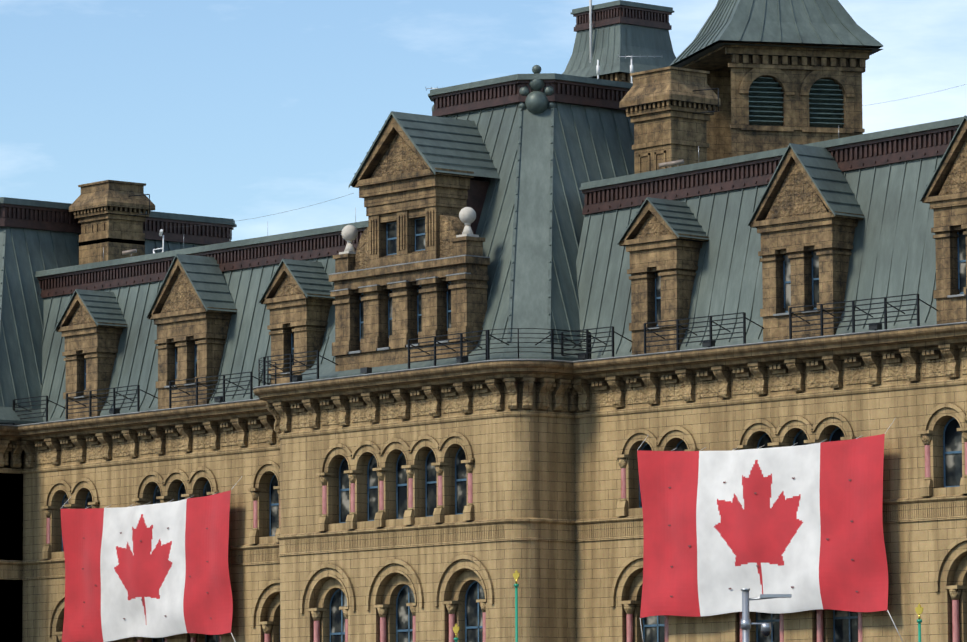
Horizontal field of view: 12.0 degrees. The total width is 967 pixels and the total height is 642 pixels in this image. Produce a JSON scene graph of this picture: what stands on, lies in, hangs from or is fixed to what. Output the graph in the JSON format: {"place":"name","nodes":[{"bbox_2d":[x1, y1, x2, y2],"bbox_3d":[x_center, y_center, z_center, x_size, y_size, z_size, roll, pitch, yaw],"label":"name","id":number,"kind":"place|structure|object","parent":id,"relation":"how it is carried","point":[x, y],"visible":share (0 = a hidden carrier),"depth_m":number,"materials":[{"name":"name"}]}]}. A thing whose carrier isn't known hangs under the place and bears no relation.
{"place":"outdoors","nodes":[
{"label":"outdoors","id":0,"kind":"place"},
{"bbox_2d":[153,59,632,252],"bbox_3d":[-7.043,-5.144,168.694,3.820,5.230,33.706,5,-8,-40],"label":"roof vent pipes","id":1,"kind":"object","parent":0,"point":[597,73],"visible":0.21,"depth_m":157.56,"materials":[{"name":"white metal"}]},
{"bbox_2d":[103,54,698,260],"bbox_3d":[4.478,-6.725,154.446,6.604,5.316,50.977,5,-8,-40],"label":"roof antennas","id":2,"kind":"object","parent":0,"point":[625,56],"visible":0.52,"depth_m":157.57,"materials":[{"name":"grey metal"}]},
{"bbox_2d":[453,623,459,637],"bbox_3d":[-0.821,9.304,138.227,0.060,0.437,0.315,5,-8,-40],"label":"pole finial","id":3,"kind":"object","parent":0,"point":[456,629],"visible":0.92,"depth_m":138.20,"materials":[{"name":"gold metal"}]},
{"bbox_2d":[0,116,966,641],"bbox_3d":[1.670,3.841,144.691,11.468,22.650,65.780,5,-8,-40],"label":"building facade","id":4,"kind":"structure","parent":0,"point":[552,516],"depth_m":147.58,"materials":[{"name":"beige stone"}]},
{"bbox_2d":[0,132,966,641],"bbox_3d":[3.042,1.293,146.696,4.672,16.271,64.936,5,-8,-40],"label":"trim","id":5,"kind":"structure","parent":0,"point":[796,194],"depth_m":147.55,"materials":[{"name":"beige stone"}]},
{"bbox_2d":[0,0,966,240],"label":"sky","id":6,"kind":"structure","parent":0,"point":[237,110],"materials":[{"name":"blue"}]},
{"bbox_2d":[514,584,518,641],"bbox_3d":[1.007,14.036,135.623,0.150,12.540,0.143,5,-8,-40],"label":"flagpole","id":7,"kind":"object","parent":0,"point":[516,586],"visible":1,"depth_m":136.14,"materials":[{"name":"teal metal"}]},
{"bbox_2d":[513,570,519,583],"bbox_3d":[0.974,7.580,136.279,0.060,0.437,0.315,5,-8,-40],"label":"pole finial","id":8,"kind":"object","parent":7,"relation":"on","point":[516,574],"visible":0.98,"depth_m":136.26,"materials":[{"name":"gold metal"}]},
{"bbox_2d":[592,73,632,82],"bbox_3d":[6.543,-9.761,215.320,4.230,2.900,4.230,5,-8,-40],"label":"tower stone","id":9,"kind":"object","parent":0,"point":[622,77],"visible":0.1,"depth_m":212.87,"materials":[{"name":"brown stone"}]},
{"bbox_2d":[741,589,791,641],"bbox_3d":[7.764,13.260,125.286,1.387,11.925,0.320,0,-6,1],"label":"street light","id":10,"kind":"object","parent":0,"point":[746,623],"visible":0.98,"depth_m":125.72,"materials":[{"name":"grey metal"}]},
{"bbox_2d":[761,631,770,636],"bbox_3d":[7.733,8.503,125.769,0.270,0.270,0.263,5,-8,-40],"label":"street camera dome","id":11,"kind":"structure","parent":10,"relation":"attached to","point":[766,633],"depth_m":125.67,"materials":[{"name":"black plastic"}]},
{"bbox_2d":[681,41,871,160],"bbox_3d":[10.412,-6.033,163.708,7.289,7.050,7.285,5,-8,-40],"label":"tower","id":12,"kind":"structure","parent":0,"point":[795,73],"depth_m":161.57,"materials":[{"name":"brown stone"}]},
{"bbox_2d":[749,77,843,127],"bbox_3d":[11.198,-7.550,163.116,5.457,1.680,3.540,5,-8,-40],"label":"louvered windows","id":13,"kind":"structure","parent":12,"relation":"in","point":[825,102],"depth_m":161.71,"materials":[{"name":"metal"}]},
{"bbox_2d":[917,619,921,641],"bbox_3d":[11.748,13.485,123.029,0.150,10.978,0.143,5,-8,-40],"label":"flagpole","id":14,"kind":"object","parent":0,"point":[919,621],"visible":1,"depth_m":123.52,"materials":[{"name":"teal metal"}]},
{"bbox_2d":[915,603,923,618],"bbox_3d":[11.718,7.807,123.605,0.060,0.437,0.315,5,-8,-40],"label":"pole finial","id":15,"kind":"object","parent":14,"relation":"on","point":[919,609],"visible":0.96,"depth_m":123.59,"materials":[{"name":"gold metal"}]},
{"bbox_3d":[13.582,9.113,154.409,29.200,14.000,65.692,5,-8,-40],"label":"building","id":16,"kind":"object","parent":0,"visible":0},
{"bbox_2d":[60,477,241,640],"bbox_3d":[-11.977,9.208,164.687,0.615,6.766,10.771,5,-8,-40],"label":"flag ropes","id":17,"kind":"object","parent":16,"relation":"attached to","point":[169,501],"visible":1,"depth_m":163.99,"materials":[{"name":"fabric"}]},
{"bbox_2d":[61,490,232,641],"bbox_3d":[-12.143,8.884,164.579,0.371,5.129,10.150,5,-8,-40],"label":"flag cloth","id":18,"kind":"object","parent":17,"relation":"hanging from","point":[142,571],"depth_m":164.33,"materials":[{"name":"red fabric"}]},
{"bbox_2d":[82,527,211,626],"bbox_3d":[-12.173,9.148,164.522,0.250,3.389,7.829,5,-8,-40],"label":"flag wind holes","id":19,"kind":"object","parent":18,"relation":"attached to","point":[142,599],"visible":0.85,"depth_m":164.42,"materials":[{"name":"black"}]},
{"bbox_2d":[339,207,478,253],"bbox_3d":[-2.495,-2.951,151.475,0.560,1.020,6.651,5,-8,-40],"label":"ball finials","id":20,"kind":"object","parent":16,"relation":"on","point":[467,217],"visible":0.96,"depth_m":149.12,"materials":[{"name":"stone"}]},
{"bbox_2d":[0,0,966,423],"bbox_3d":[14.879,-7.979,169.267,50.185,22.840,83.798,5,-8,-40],"label":"copper roof sheets","id":21,"kind":"object","parent":16,"relation":"on","point":[894,248],"visible":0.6,"depth_m":150.39,"materials":[{"name":"grey metal"}]},
{"bbox_2d":[69,180,154,264],"bbox_3d":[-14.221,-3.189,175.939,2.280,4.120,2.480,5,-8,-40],"label":"chimney","id":22,"kind":"object","parent":21,"relation":"on","point":[103,210],"visible":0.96,"depth_m":175.30,"materials":[{"name":"stone"}]},
{"bbox_2d":[0,65,555,363],"bbox_3d":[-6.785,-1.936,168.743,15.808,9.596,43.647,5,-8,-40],"label":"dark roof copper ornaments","id":23,"kind":"object","parent":21,"relation":"on","point":[536,102],"visible":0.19,"depth_m":151.51},
{"bbox_2d":[122,159,683,256],"bbox_3d":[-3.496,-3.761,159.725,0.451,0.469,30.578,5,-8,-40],"label":"roof security cameras","id":24,"kind":"object","parent":21,"relation":"on","point":[671,163],"visible":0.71,"depth_m":148.56,"materials":[{"name":"white metal"}]},
{"bbox_2d":[0,5,958,297],"bbox_3d":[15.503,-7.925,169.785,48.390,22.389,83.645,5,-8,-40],"label":"cornice","id":25,"kind":"structure","parent":21,"relation":"on","point":[762,171],"depth_m":154.33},
{"bbox_2d":[182,85,961,226],"bbox_3d":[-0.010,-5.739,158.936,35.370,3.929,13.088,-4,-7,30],"label":"power line","id":26,"kind":"object","parent":21,"relation":"attached to","point":[352,193],"visible":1,"depth_m":158.59,"materials":[{"name":"grey"}]},
{"bbox_2d":[589,0,592,77],"bbox_3d":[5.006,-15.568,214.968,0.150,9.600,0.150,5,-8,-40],"label":"flagpole","id":27,"kind":"object","parent":21,"relation":"on","point":[590,27],"depth_m":214.73,"materials":[{"name":"white metal"}]},
{"bbox_2d":[562,23,675,77],"bbox_3d":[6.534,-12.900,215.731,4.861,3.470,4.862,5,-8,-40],"label":"roof","id":28,"kind":"structure","parent":21,"relation":"on","point":[610,43],"depth_m":214.35,"materials":[{"name":"grey metal"}]},
{"bbox_2d":[619,66,720,173],"bbox_3d":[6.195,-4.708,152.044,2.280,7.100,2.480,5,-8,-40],"label":"chimney","id":29,"kind":"object","parent":21,"relation":"on","point":[665,103],"visible":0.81,"depth_m":151.57,"materials":[{"name":"stone"}]},
{"bbox_2d":[0,255,966,426],"bbox_3d":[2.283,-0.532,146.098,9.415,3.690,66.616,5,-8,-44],"label":"ledge","id":30,"kind":"object","parent":16,"relation":"on","point":[445,341],"visible":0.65,"depth_m":148.58,"materials":[{"name":"beige stone"}]},
{"bbox_2d":[13,88,966,424],"bbox_3d":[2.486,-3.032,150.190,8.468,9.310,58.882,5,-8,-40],"label":"roof iron railings","id":31,"kind":"object","parent":30,"relation":"on","point":[265,366],"visible":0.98,"depth_m":146.44,"materials":[{"name":"black metal"}]},
{"bbox_2d":[109,323,881,413],"bbox_3d":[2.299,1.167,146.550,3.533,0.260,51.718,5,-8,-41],"label":"cornice floodlights","id":32,"kind":"object","parent":30,"relation":"on","point":[367,370],"visible":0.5,"depth_m":147.44,"materials":[{"name":"black metal"}]},
{"bbox_2d":[46,442,966,641],"bbox_3d":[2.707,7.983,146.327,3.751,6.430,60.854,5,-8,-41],"label":"columns","id":33,"kind":"structure","parent":16,"relation":"attached to","point":[820,628],"depth_m":147.34,"materials":[{"name":"stone"}]},
{"bbox_2d":[62,218,965,641],"bbox_3d":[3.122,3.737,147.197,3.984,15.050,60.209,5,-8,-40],"label":"windows","id":34,"kind":"structure","parent":16,"relation":"attached to","point":[478,626],"depth_m":149.82,"materials":[{"name":"black glass"}]},
{"bbox_2d":[63,219,965,641],"bbox_3d":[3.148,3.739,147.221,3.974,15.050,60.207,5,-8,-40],"label":"window glass","id":35,"kind":"object","parent":34,"relation":"in","point":[953,463],"visible":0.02,"depth_m":148.63,"materials":[{"name":"black glass"}]},
{"bbox_2d":[638,419,902,641],"bbox_3d":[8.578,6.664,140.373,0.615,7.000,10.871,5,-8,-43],"label":"flag ropes","id":36,"kind":"object","parent":16,"relation":"attached to","point":[758,448],"visible":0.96,"depth_m":139.25,"materials":[{"name":"fabric"}]},
{"bbox_2d":[637,434,887,617],"bbox_3d":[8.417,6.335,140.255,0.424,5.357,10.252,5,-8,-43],"label":"flag cloth","id":37,"kind":"object","parent":36,"relation":"hanging from","point":[757,529],"depth_m":140.02,"materials":[{"name":"red fabric"}]},
{"bbox_2d":[668,477,857,596],"bbox_3d":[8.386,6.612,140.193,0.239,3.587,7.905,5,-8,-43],"label":"flag wind holes","id":38,"kind":"object","parent":37,"relation":"attached to","point":[758,565],"visible":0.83,"depth_m":139.72,"materials":[{"name":"black"}]},
{"bbox_2d":[668,0,882,67],"bbox_3d":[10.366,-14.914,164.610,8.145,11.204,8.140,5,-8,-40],"label":"tower roof","id":39,"kind":"structure","parent":16,"relation":"on","point":[824,22],"depth_m":161.98,"materials":[{"name":"grey metal"}]}
]}

